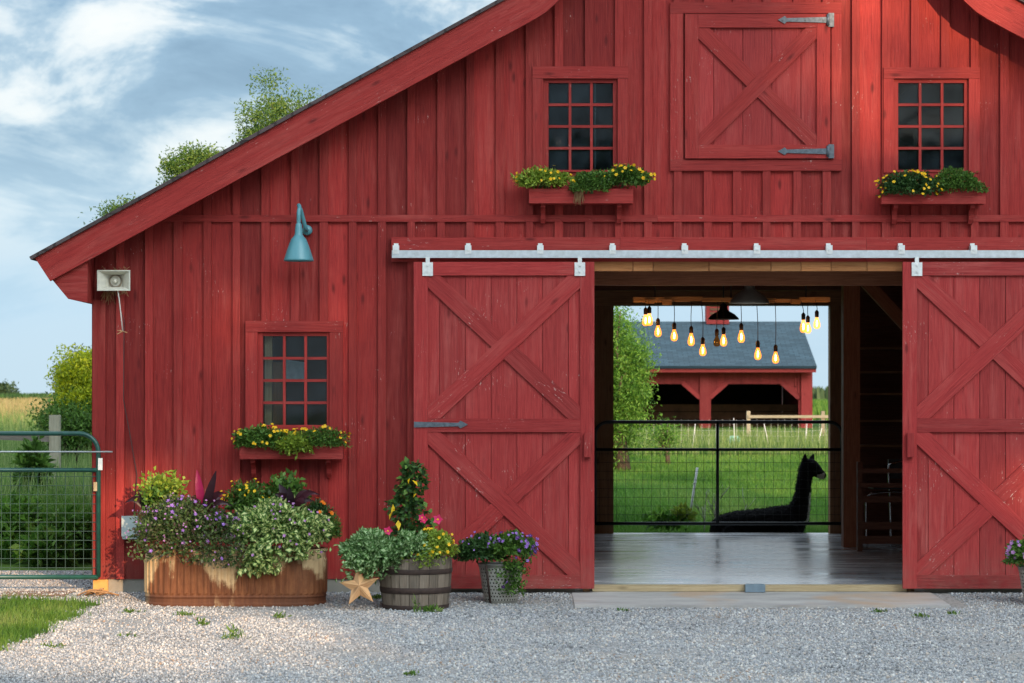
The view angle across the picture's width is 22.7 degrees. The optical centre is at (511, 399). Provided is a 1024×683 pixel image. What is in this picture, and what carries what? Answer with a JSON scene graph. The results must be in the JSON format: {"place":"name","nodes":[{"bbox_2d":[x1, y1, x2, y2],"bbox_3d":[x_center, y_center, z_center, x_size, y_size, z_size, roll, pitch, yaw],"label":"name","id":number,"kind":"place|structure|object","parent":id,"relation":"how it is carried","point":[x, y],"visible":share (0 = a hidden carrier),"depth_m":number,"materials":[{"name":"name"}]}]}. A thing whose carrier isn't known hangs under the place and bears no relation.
{"place":"outdoors","nodes":[
{"label":"outdoors","id":0,"kind":"place"},
{"bbox_2d":[0,396,53,427],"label":"golden meadow","id":1,"kind":"structure","parent":0,"point":[6,403],"depth_m":143.94,"materials":[{"name":"yellow plant"}]},
{"bbox_2d":[0,392,54,399],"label":"crop field","id":2,"kind":"structure","parent":0,"point":[23,395],"depth_m":256.03,"materials":[{"name":"green plant"}]},
{"bbox_2d":[0,407,91,511],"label":"meadow grass","id":3,"kind":"structure","parent":0,"point":[14,445],"depth_m":39.05,"materials":[{"name":"plant"}]},
{"bbox_2d":[0,463,91,560],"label":"weedy grass","id":4,"kind":"structure","parent":0,"point":[50,506],"depth_m":29.18,"materials":[{"name":"plant"}]},
{"bbox_2d":[0,591,102,650],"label":"lawn","id":5,"kind":"structure","parent":0,"point":[38,617],"depth_m":21.27,"materials":[{"name":"plant"}]},
{"bbox_2d":[0,399,827,569],"bbox_3d":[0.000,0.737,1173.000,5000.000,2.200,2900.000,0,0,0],"label":"ground","id":6,"kind":"structure","parent":0,"point":[5,563],"depth_m":48.97,"materials":[{"name":"plant"}]},
{"bbox_2d":[0,378,20,393],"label":"horizon tree","id":7,"kind":"object","parent":6,"relation":"on","point":[6,387],"visible":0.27,"depth_m":282.30,"materials":[{"name":"green plant"}]},
{"bbox_2d":[0,490,51,554],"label":"burdock patch","id":8,"kind":"object","parent":6,"relation":"on","point":[31,514],"visible":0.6,"depth_m":27.05,"materials":[{"name":"green plant"}]},
{"bbox_2d":[0,415,60,479],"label":"wooden fence","id":9,"kind":"object","parent":6,"relation":"on","point":[54,425],"visible":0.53,"depth_m":40.00,"materials":[{"name":"grey wood"}]},
{"bbox_2d":[7,436,55,495],"bbox_3d":[-6.373,0.880,34.011,0.641,0.924,0.607,0,0,29],"label":"tall weed","id":10,"kind":"object","parent":6,"relation":"on","point":[35,460],"visible":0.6,"depth_m":33.92,"materials":[{"name":"green plant"}]},
{"bbox_2d":[9,518,80,566],"bbox_3d":[-4.853,1.492,26.598,0.757,0.547,0.692,0,0,0],"label":"dock patch","id":11,"kind":"object","parent":6,"relation":"on","point":[48,531],"visible":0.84,"depth_m":26.48,"materials":[{"name":"green plant"}]},
{"bbox_2d":[24,386,91,465],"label":"green bush","id":12,"kind":"object","parent":6,"relation":"on","point":[80,419],"visible":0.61,"depth_m":45.67,"materials":[{"name":"green plant"}]},
{"bbox_2d":[41,502,91,555],"bbox_3d":[-4.678,1.388,27.306,0.974,0.618,0.826,0,0,0],"label":"nettle patch","id":13,"kind":"object","parent":6,"relation":"on","point":[57,519],"visible":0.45,"depth_m":27.16,"materials":[{"name":"green plant"}]},
{"bbox_2d":[44,343,91,453],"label":"yellow bush","id":14,"kind":"object","parent":6,"relation":"on","point":[78,375],"visible":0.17,"depth_m":46.37,"materials":[{"name":"green plant"}]},
{"bbox_2d":[48,343,91,393],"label":"tree","id":15,"kind":"object","parent":6,"relation":"on","point":[62,362],"visible":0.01,"depth_m":97.76,"materials":[{"name":"green plant"}]},
{"bbox_2d":[78,191,135,223],"bbox_3d":[-6.182,-0.772,40.051,1.208,4.988,1.240,0,0,0],"label":"locust tree","id":16,"kind":"object","parent":6,"relation":"on","point":[112,206],"visible":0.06,"depth_m":39.88,"materials":[{"name":"green plant"}]},
{"bbox_2d":[155,139,225,185],"bbox_3d":[-4.938,-1.190,40.033,1.418,5.817,1.388,0,0,0],"label":"locust tree","id":17,"kind":"object","parent":6,"relation":"on","point":[174,165],"visible":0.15,"depth_m":39.81,"materials":[{"name":"green plant"}]},
{"bbox_2d":[229,64,322,145],"bbox_3d":[-3.494,-1.775,40.026,1.980,6.980,1.883,0,0,0],"label":"locust tree","id":18,"kind":"object","parent":6,"relation":"on","point":[273,111],"visible":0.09,"depth_m":39.90,"materials":[{"name":"green plant"}]},
{"bbox_2d":[30,0,1023,591],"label":"barn","id":19,"kind":"structure","parent":6,"relation":"on","point":[442,304],"depth_m":22.97,"materials":[{"name":"red"}]},
{"bbox_2d":[0,431,102,578],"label":"pipe gate","id":20,"kind":"structure","parent":19,"relation":"attached to","point":[96,486],"depth_m":22.91,"materials":[{"name":"metal"}]},
{"bbox_2d":[0,451,112,452],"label":"gate rod","id":21,"kind":"object","parent":20,"relation":"attached to","point":[56,451],"visible":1,"depth_m":22.88,"materials":[{"name":"metal"}]},
{"bbox_2d":[97,270,129,333],"bbox_3d":[-3.551,-0.872,22.889,0.294,0.573,0.222,0,0,0],"label":"horn speaker","id":22,"kind":"object","parent":19,"relation":"attached to","point":[114,280],"visible":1,"depth_m":22.82},
{"bbox_2d":[101,266,128,302],"bbox_3d":[-3.562,-1.028,22.944,0.266,0.352,0.111,0,0,0],"label":"straw nest","id":23,"kind":"object","parent":19,"relation":"attached to","point":[106,294],"visible":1,"depth_m":22.94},
{"bbox_2d":[114,293,136,514],"bbox_3d":[-3.472,0.044,22.972,0.211,2.018,0.014,0,0,3],"label":"speaker cable","id":24,"kind":"object","parent":19,"relation":"attached to","point":[126,414],"visible":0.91,"depth_m":22.97,"materials":[{"name":"plastic"}]},
{"bbox_2d":[121,516,138,538],"bbox_3d":[-3.423,1.143,22.930,0.149,0.208,0.089,0,0,0],"label":"electrical box","id":25,"kind":"object","parent":19,"relation":"attached to","point":[127,523],"visible":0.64,"depth_m":22.89,"materials":[{"name":"grey metal"}]},
{"bbox_2d":[240,446,343,477],"bbox_3d":[-1.967,0.554,22.867,0.919,0.287,0.205,0,0,0],"label":"window box","id":26,"kind":"object","parent":19,"relation":"attached to","point":[328,454],"visible":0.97,"depth_m":22.77,"materials":[{"name":"wood"}]},
{"bbox_2d":[231,423,290,450],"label":"yellow bidens","id":27,"kind":"object","parent":26,"relation":"in","point":[263,436],"visible":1,"depth_m":22.73,"materials":[{"name":"green plant"}]},
{"bbox_2d":[274,430,315,459],"bbox_3d":[-1.946,0.400,22.740,0.382,0.270,0.295,0,0,23],"label":"lime trailer","id":28,"kind":"object","parent":26,"relation":"in","point":[293,443],"visible":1,"depth_m":22.68,"materials":[{"name":"green plant"}]},
{"bbox_2d":[281,424,351,448],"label":"yellow bidens","id":29,"kind":"object","parent":26,"relation":"in","point":[332,440],"visible":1,"depth_m":22.74,"materials":[{"name":"green plant"}]},
{"bbox_2d":[245,321,342,430],"bbox_3d":[-1.958,-0.216,23.002,0.873,0.990,0.096,0,0,0],"label":"window","id":30,"kind":"structure","parent":19,"relation":"in","point":[255,331],"depth_m":22.96,"materials":[{"name":"red wood"}]},
{"bbox_2d":[284,203,313,261],"bbox_3d":[-1.895,-1.494,22.767,0.270,0.519,0.405,0,0,0],"label":"gooseneck lamp","id":31,"kind":"object","parent":19,"relation":"attached to","point":[298,249],"visible":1,"depth_m":22.65,"materials":[{"name":"teal metal"}]},
{"bbox_2d":[414,257,593,588],"bbox_3d":[-0.071,0.204,22.852,1.615,2.967,0.113,0,0,0],"label":"sliding door","id":32,"kind":"structure","parent":19,"relation":"in","point":[504,351],"depth_m":22.88,"materials":[{"name":"wood"}]},
{"bbox_2d":[533,66,627,172],"bbox_3d":[0.614,-2.520,23.002,0.860,0.954,0.096,0,0,0],"label":"window","id":33,"kind":"structure","parent":19,"relation":"in","point":[543,76],"depth_m":22.96,"materials":[{"name":"red wood"}]},
{"bbox_2d":[529,189,632,223],"bbox_3d":[0.616,-1.732,22.867,0.928,0.300,0.205,0,0,0],"label":"window box","id":34,"kind":"object","parent":19,"relation":"attached to","point":[618,198],"visible":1,"depth_m":22.77,"materials":[{"name":"wood"}]},
{"bbox_2d":[510,164,576,188],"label":"lime yellow plant","id":35,"kind":"object","parent":34,"relation":"in","point":[545,178],"visible":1,"depth_m":22.74,"materials":[{"name":"green plant"}]},
{"bbox_2d":[573,186,583,205],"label":"dry grass clump","id":36,"kind":"object","parent":34,"relation":"in","point":[578,195],"visible":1,"depth_m":22.75,"materials":[{"name":"plant"}]},
{"bbox_2d":[567,169,611,193],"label":"round green plant","id":37,"kind":"object","parent":34,"relation":"in","point":[590,181],"visible":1,"depth_m":22.70,"materials":[{"name":"green plant"}]},
{"bbox_2d":[601,162,655,188],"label":"yellow bidens","id":38,"kind":"object","parent":34,"relation":"in","point":[631,175],"visible":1,"depth_m":22.73,"materials":[{"name":"green plant"}]},
{"bbox_2d":[594,420,840,524],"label":"pipe gate","id":39,"kind":"structure","parent":19,"relation":"attached to","point":[717,449],"depth_m":31.71,"materials":[{"name":"metal"}]},
{"bbox_2d":[708,286,738,319],"bbox_3d":[2.483,-1.222,30.000,0.364,0.553,0.364,0,0,0],"label":"pendant lamp","id":40,"kind":"object","parent":19,"relation":"hanging from","point":[728,315],"visible":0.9,"depth_m":29.92,"materials":[{"name":"metal"}]},
{"bbox_2d":[632,286,829,304],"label":"hanging beam","id":41,"kind":"structure","parent":19,"relation":"hanging from","point":[670,300],"depth_m":25.91,"materials":[{"name":"orange wood"}]},
{"bbox_2d":[672,305,675,337],"bbox_3d":[1.632,-0.801,25.759,0.072,0.418,0.151,0,0,0],"label":"hanging bulb","id":42,"kind":"object","parent":41,"relation":"hanging from","point":[674,326],"visible":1,"depth_m":25.71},
{"bbox_2d":[701,300,704,352],"bbox_3d":[1.916,-0.726,25.711,0.072,0.567,0.175,0,0,0],"label":"hanging bulb","id":43,"kind":"object","parent":41,"relation":"hanging from","point":[702,340],"visible":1,"depth_m":25.65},
{"bbox_2d":[713,303,719,346],"bbox_3d":[2.092,-0.776,26.100,0.071,0.464,0.071,0,0,27],"label":"hanging bulb","id":44,"kind":"object","parent":41,"relation":"hanging from","point":[716,342],"visible":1,"depth_m":26.08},
{"bbox_2d":[722,303,725,343],"bbox_3d":[2.125,-0.774,25.711,0.072,0.471,0.175,0,0,0],"label":"hanging bulb","id":45,"kind":"object","parent":41,"relation":"hanging from","point":[723,331],"visible":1,"depth_m":25.65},
{"bbox_2d":[756,304,759,356],"bbox_3d":[2.473,-0.706,25.752,0.072,0.606,0.155,0,0,0],"label":"hanging bulb","id":46,"kind":"object","parent":41,"relation":"hanging from","point":[757,344],"visible":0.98,"depth_m":25.70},
{"bbox_2d":[774,302,777,360],"bbox_3d":[2.690,-0.690,26.080,0.072,0.635,0.072,0,0,0],"label":"hanging bulb","id":47,"kind":"object","parent":41,"relation":"hanging from","point":[775,348],"visible":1,"depth_m":26.07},
{"bbox_2d":[806,305,809,330],"bbox_3d":[3.030,-0.845,26.134,0.072,0.329,0.085,0,0,-30],"label":"hanging bulb","id":48,"kind":"object","parent":41,"relation":"hanging from","point":[807,319],"visible":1,"depth_m":26.13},
{"bbox_2d":[575,533,923,591],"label":"barn floor","id":49,"kind":"structure","parent":19,"relation":"in","point":[723,558],"depth_m":26.68,"materials":[{"name":"concrete"}]},
{"bbox_2d":[857,462,901,551],"bbox_3d":[4.370,1.171,28.061,1.158,0.984,0.119,0,0,0],"label":"stall rail","id":50,"kind":"object","parent":49,"relation":"on","point":[861,539],"visible":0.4,"depth_m":28.01,"materials":[{"name":"brown wood"}]},
{"bbox_2d":[865,459,901,547],"bbox_3d":[4.299,1.162,28.715,0.728,0.982,0.470,0,0,0],"label":"metal chair","id":51,"kind":"object","parent":49,"relation":"on","point":[894,463],"visible":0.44,"depth_m":28.86,"materials":[{"name":"black metal"}]},
{"bbox_2d":[729,286,769,303],"bbox_3d":[2.286,-1.213,24.600,0.385,0.569,0.385,0,0,0],"label":"pendant lamp","id":52,"kind":"object","parent":19,"relation":"hanging from","point":[749,295],"visible":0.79,"depth_m":24.49,"materials":[{"name":"black metal"}]},
{"bbox_2d":[685,13,833,158],"bbox_3d":[2.221,-2.821,22.954,1.338,1.304,0.085,0,0,0],"label":"hay door","id":53,"kind":"structure","parent":19,"relation":"in","point":[757,86],"depth_m":22.94,"materials":[{"name":"red wood"}]},
{"bbox_2d":[883,67,979,172],"bbox_3d":[3.771,-2.515,23.002,0.864,0.945,0.096,0,0,0],"label":"window","id":54,"kind":"structure","parent":19,"relation":"in","point":[969,77],"depth_m":22.96,"materials":[{"name":"red wood"}]},
{"bbox_2d":[879,188,985,223],"bbox_3d":[3.756,-1.734,22.867,0.928,0.314,0.205,0,0,0],"label":"window box","id":55,"kind":"object","parent":19,"relation":"attached to","point":[972,199],"visible":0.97,"depth_m":22.77,"materials":[{"name":"wood"}]},
{"bbox_2d":[874,169,943,197],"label":"yellow bidens","id":56,"kind":"object","parent":55,"relation":"in","point":[903,182],"visible":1,"depth_m":22.71,"materials":[{"name":"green plant"}]},
{"bbox_2d":[931,166,989,193],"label":"round green plant","id":57,"kind":"object","parent":55,"relation":"in","point":[958,178],"visible":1,"depth_m":22.71,"materials":[{"name":"green plant"}]},
{"bbox_2d":[902,257,1023,588],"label":"sliding door","id":58,"kind":"structure","parent":19,"relation":"in","point":[963,322],"depth_m":22.88,"materials":[{"name":"wood"}]},
{"bbox_2d":[614,306,662,470],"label":"willow tree","id":59,"kind":"object","parent":6,"relation":"on","point":[631,358],"visible":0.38,"depth_m":52.53,"materials":[{"name":"green plant"}]},
{"bbox_2d":[639,412,685,463],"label":"willow sapling","id":60,"kind":"object","parent":6,"relation":"on","point":[664,434],"visible":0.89,"depth_m":55.95,"materials":[{"name":"green plant"}]},
{"bbox_2d":[640,504,688,532],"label":"leafy weed","id":61,"kind":"object","parent":6,"relation":"on","point":[663,515],"visible":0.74,"depth_m":33.19,"materials":[{"name":"green plant"}]},
{"bbox_2d":[669,502,697,521],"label":"seedling weed","id":62,"kind":"object","parent":6,"relation":"on","point":[689,514],"visible":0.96,"depth_m":33.16,"materials":[{"name":"green plant"}]},
{"bbox_2d":[687,467,697,526],"bbox_3d":[2.499,1.377,35.390,0.169,0.889,0.053,0,0,0],"label":"fence stake","id":63,"kind":"object","parent":6,"relation":"on","point":[694,485],"visible":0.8,"depth_m":35.39,"materials":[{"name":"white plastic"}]},
{"bbox_2d":[622,306,816,427],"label":"open shed","id":64,"kind":"structure","parent":6,"relation":"on","point":[734,376],"depth_m":102.16,"materials":[{"name":"red"}]},
{"bbox_2d":[690,485,759,531],"bbox_3d":[2.842,1.477,34.182,0.941,0.694,0.173,0,0,-4],"label":"dead shrub","id":65,"kind":"object","parent":6,"relation":"on","point":[714,512],"visible":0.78,"depth_m":34.20,"materials":[{"name":"plant"}]},
{"bbox_2d":[641,418,822,446],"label":"netting fence","id":66,"kind":"object","parent":6,"relation":"on","point":[765,431],"visible":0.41,"depth_m":63.00,"materials":[{"name":"white plastic"}]},
{"bbox_2d":[708,453,824,532],"bbox_3d":[3.267,1.301,32.725,1.511,1.257,0.659,0,0,0],"label":"alpaca","id":67,"kind":"object","parent":6,"relation":"on","point":[808,473],"visible":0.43,"depth_m":32.59,"materials":[{"name":"black fur"}]},
{"bbox_2d":[746,411,827,441],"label":"rail fence","id":68,"kind":"object","parent":6,"relation":"on","point":[822,416],"visible":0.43,"depth_m":68.96,"materials":[{"name":"brown wood"}]},
{"bbox_2d":[812,386,827,398],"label":"treeline","id":69,"kind":"object","parent":6,"relation":"on","point":[818,392],"visible":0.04,"depth_m":324.49,"materials":[{"name":"green plant"}]},
{"bbox_2d":[0,0,827,393],"label":"sky","id":70,"kind":"structure","parent":0,"point":[92,92],"materials":[{"name":"blue"}]},
{"bbox_2d":[0,570,1023,682],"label":"gravel drive","id":71,"kind":"structure","parent":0,"point":[949,599],"depth_m":18.71,"materials":[{"name":"gravel"}]},
{"bbox_2d":[0,591,74,595],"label":"dirt strip","id":72,"kind":"object","parent":71,"relation":"on","point":[36,593],"visible":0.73,"depth_m":22.84,"materials":[{"name":"soil"}]},
{"bbox_2d":[36,640,66,647],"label":"weed","id":73,"kind":"object","parent":71,"relation":"on","point":[52,645],"visible":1,"depth_m":18.43,"materials":[{"name":"green plant"}]},
{"bbox_2d":[77,588,118,595],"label":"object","id":74,"kind":"object","parent":71,"relation":"on","point":[99,592],"visible":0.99,"depth_m":22.59,"materials":[{"name":"wood"}]},
{"bbox_2d":[118,608,146,612],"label":"weed","id":75,"kind":"object","parent":71,"relation":"on","point":[127,610],"visible":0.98,"depth_m":21.43,"materials":[{"name":"green plant"}]},
{"bbox_2d":[173,609,194,616],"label":"weed","id":76,"kind":"object","parent":71,"relation":"on","point":[185,613],"visible":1,"depth_m":21.12,"materials":[{"name":"green plant"}]},
{"bbox_2d":[195,617,210,625],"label":"weed","id":77,"kind":"object","parent":71,"relation":"on","point":[200,622],"visible":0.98,"depth_m":20.20,"materials":[{"name":"green plant"}]},
{"bbox_2d":[144,546,326,606],"bbox_3d":[-2.400,1.533,22.210,1.592,0.498,0.604,0,0,0],"label":"stock tank","id":78,"kind":"object","parent":71,"relation":"on","point":[295,583],"visible":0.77,"depth_m":21.92,"materials":[{"name":"metal"}]},
{"bbox_2d":[135,481,184,508],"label":"green filler plant","id":79,"kind":"object","parent":78,"relation":"in","point":[153,498],"visible":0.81,"depth_m":22.17,"materials":[{"name":"green plant"}]},
{"bbox_2d":[133,466,190,500],"bbox_3d":[-3.049,0.732,22.291,0.516,0.323,0.439,0,0,0],"label":"nasturtium plant","id":80,"kind":"object","parent":78,"relation":"in","point":[175,482],"visible":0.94,"depth_m":22.25,"materials":[{"name":"green plant"}]},
{"bbox_2d":[125,492,251,569],"bbox_3d":[-2.745,1.128,22.044,1.218,0.665,0.768,0,0,0],"label":"trailing petunia","id":81,"kind":"object","parent":78,"relation":"in","point":[177,518],"visible":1,"depth_m":21.89,"materials":[{"name":"purple plant"}]},
{"bbox_2d":[124,484,157,514],"bbox_3d":[-3.225,0.878,22.259,0.317,0.324,0.119,0,0,0],"label":"cordyline","id":82,"kind":"object","parent":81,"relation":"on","point":[138,501],"visible":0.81,"depth_m":22.25,"materials":[{"name":"purple plant"}]},
{"bbox_2d":[190,470,231,513],"bbox_3d":[-2.592,0.816,22.019,0.356,0.427,0.147,0,0,0],"label":"cordyline","id":83,"kind":"object","parent":78,"relation":"in","point":[210,495],"visible":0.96,"depth_m":21.99,"materials":[{"name":"purple plant"}]},
{"bbox_2d":[220,478,269,512],"bbox_3d":[-2.309,0.842,22.216,0.416,0.336,0.413,0,0,32],"label":"yellow button plant","id":84,"kind":"object","parent":78,"relation":"in","point":[249,495],"visible":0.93,"depth_m":22.15,"materials":[{"name":"green plant"}]},
{"bbox_2d":[221,492,336,578],"bbox_3d":[-2.027,1.165,22.075,0.905,0.747,0.838,0,0,-23],"label":"variegated dead nettle","id":85,"kind":"object","parent":78,"relation":"in","point":[266,524],"visible":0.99,"depth_m":21.86,"materials":[{"name":"green plant"}]},
{"bbox_2d":[258,468,311,499],"bbox_3d":[-1.983,0.770,22.305,0.489,0.363,0.447,0,0,0],"label":"tall green herb","id":86,"kind":"object","parent":78,"relation":"in","point":[293,484],"visible":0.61,"depth_m":22.24,"materials":[{"name":"green plant"}]},
{"bbox_2d":[275,484,318,509],"bbox_3d":[-1.847,0.859,22.017,0.391,0.272,0.117,0,0,-3],"label":"cordyline","id":87,"kind":"object","parent":78,"relation":"in","point":[301,498],"visible":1,"depth_m":21.98,"materials":[{"name":"purple plant"}]},
{"bbox_2d":[303,497,334,517],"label":"marigold plant","id":88,"kind":"object","parent":78,"relation":"in","point":[319,507],"visible":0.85,"depth_m":22.13,"materials":[{"name":"green plant"}]},
{"bbox_2d":[323,511,342,539],"bbox_3d":[-1.589,1.097,22.244,0.249,0.282,0.316,0,0,-19],"label":"feathery green ball","id":89,"kind":"object","parent":78,"relation":"in","point":[336,530],"visible":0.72,"depth_m":22.20,"materials":[{"name":"green plant"}]},
{"bbox_2d":[221,622,250,639],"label":"weed","id":90,"kind":"object","parent":71,"relation":"on","point":[230,636],"visible":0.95,"depth_m":19.02,"materials":[{"name":"green plant"}]},
{"bbox_2d":[273,611,292,618],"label":"weed","id":91,"kind":"object","parent":71,"relation":"on","point":[280,615],"visible":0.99,"depth_m":20.85,"materials":[{"name":"green plant"}]},
{"bbox_2d":[339,571,377,603],"bbox_3d":[-1.292,1.562,21.550,0.337,0.321,0.107,0,0,0],"label":"wooden star","id":92,"kind":"object","parent":71,"relation":"on","point":[358,585],"visible":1,"depth_m":21.53,"materials":[{"name":"beige wood"}]},
{"bbox_2d":[378,555,452,610],"bbox_3d":[-0.826,1.568,21.880,0.637,0.448,0.637,0,0,0],"label":"half barrel","id":93,"kind":"object","parent":71,"relation":"on","point":[407,582],"visible":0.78,"depth_m":21.62,"materials":[{"name":"wood"}]},
{"bbox_2d":[335,526,411,584],"bbox_3d":[-1.169,1.314,21.736,0.650,0.503,0.599,0,0,0],"label":"silver dead nettle","id":94,"kind":"object","parent":93,"relation":"in","point":[368,552],"visible":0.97,"depth_m":21.58,"materials":[{"name":"green plant"}]},
{"bbox_2d":[391,529,431,560],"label":"silver dead nettle","id":95,"kind":"object","parent":93,"relation":"in","point":[408,542],"visible":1,"depth_m":21.57,"materials":[{"name":"green plant"}]},
{"bbox_2d":[383,456,442,539],"bbox_3d":[-0.892,0.905,21.925,0.530,0.850,0.454,0,0,-12],"label":"climbing vine","id":96,"kind":"object","parent":93,"relation":"in","point":[409,491],"visible":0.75,"depth_m":21.87,"materials":[{"name":"green plant"}]},
{"bbox_2d":[400,524,460,567],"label":"yellow bidens","id":97,"kind":"object","parent":93,"relation":"in","point":[440,541],"visible":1,"depth_m":21.63,"materials":[{"name":"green plant"}]},
{"bbox_2d":[419,603,443,611],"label":"weed","id":98,"kind":"object","parent":71,"relation":"on","point":[426,608],"visible":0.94,"depth_m":21.42,"materials":[{"name":"green plant"}]},
{"bbox_2d":[478,562,524,603],"bbox_3d":[-0.096,1.595,22.220,0.412,0.355,0.412,0,0,0],"label":"perforated bucket","id":99,"kind":"object","parent":71,"relation":"on","point":[491,595],"visible":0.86,"depth_m":22.08,"materials":[{"name":"metal"}]},
{"bbox_2d":[452,530,508,563],"bbox_3d":[-0.269,1.274,22.198,0.476,0.295,0.495,0,0,-26],"label":"dark verbena","id":100,"kind":"object","parent":99,"relation":"in","point":[469,548],"visible":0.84,"depth_m":22.07,"materials":[{"name":"green plant"}]},
{"bbox_2d":[478,529,538,596],"bbox_3d":[-0.031,1.406,22.158,0.535,0.589,0.526,0,0,0],"label":"trailing verbena","id":101,"kind":"object","parent":99,"relation":"in","point":[514,543],"visible":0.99,"depth_m":22.01,"materials":[{"name":"green plant"}]},
{"bbox_2d":[0,570,1023,682],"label":"gravel pebbles","id":102,"kind":"object","parent":71,"relation":"on","point":[605,640],"visible":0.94,"depth_m":18.66,"materials":[{"name":"gravel"}]},
{"bbox_2d":[572,592,950,607],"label":"concrete ramp","id":103,"kind":"structure","parent":71,"relation":"on","point":[756,599],"depth_m":22.31,"materials":[{"name":"concrete"}]},
{"bbox_2d":[745,584,764,591],"bbox_3d":[2.178,1.685,22.916,0.177,0.072,0.093,0,0,0],"label":"door guide","id":104,"kind":"object","parent":103,"relation":"on","point":[754,587],"depth_m":22.87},
{"bbox_2d":[1017,565,1023,598],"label":"perforated bucket","id":105,"kind":"object","parent":71,"relation":"on","point":[1021,572],"visible":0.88,"depth_m":22.02,"materials":[{"name":"metal"}]},
{"bbox_2d":[1000,534,1023,567],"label":"pink verbena","id":106,"kind":"object","parent":105,"relation":"in","point":[1014,553],"visible":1,"depth_m":21.95,"materials":[{"name":"green plant"}]},
{"bbox_2d":[614,451,827,532],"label":"pasture grass","id":107,"kind":"structure","parent":0,"point":[645,506],"depth_m":45.76,"materials":[{"name":"plant"}]},
{"bbox_2d":[627,424,827,456],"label":"tall fence grass","id":108,"kind":"structure","parent":0,"point":[777,439],"depth_m":62.07,"materials":[{"name":"plant"}]},
{"bbox_2d":[812,398,827,419],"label":"meadow","id":109,"kind":"structure","parent":0,"point":[818,406],"depth_m":129.69,"materials":[{"name":"green plant"}]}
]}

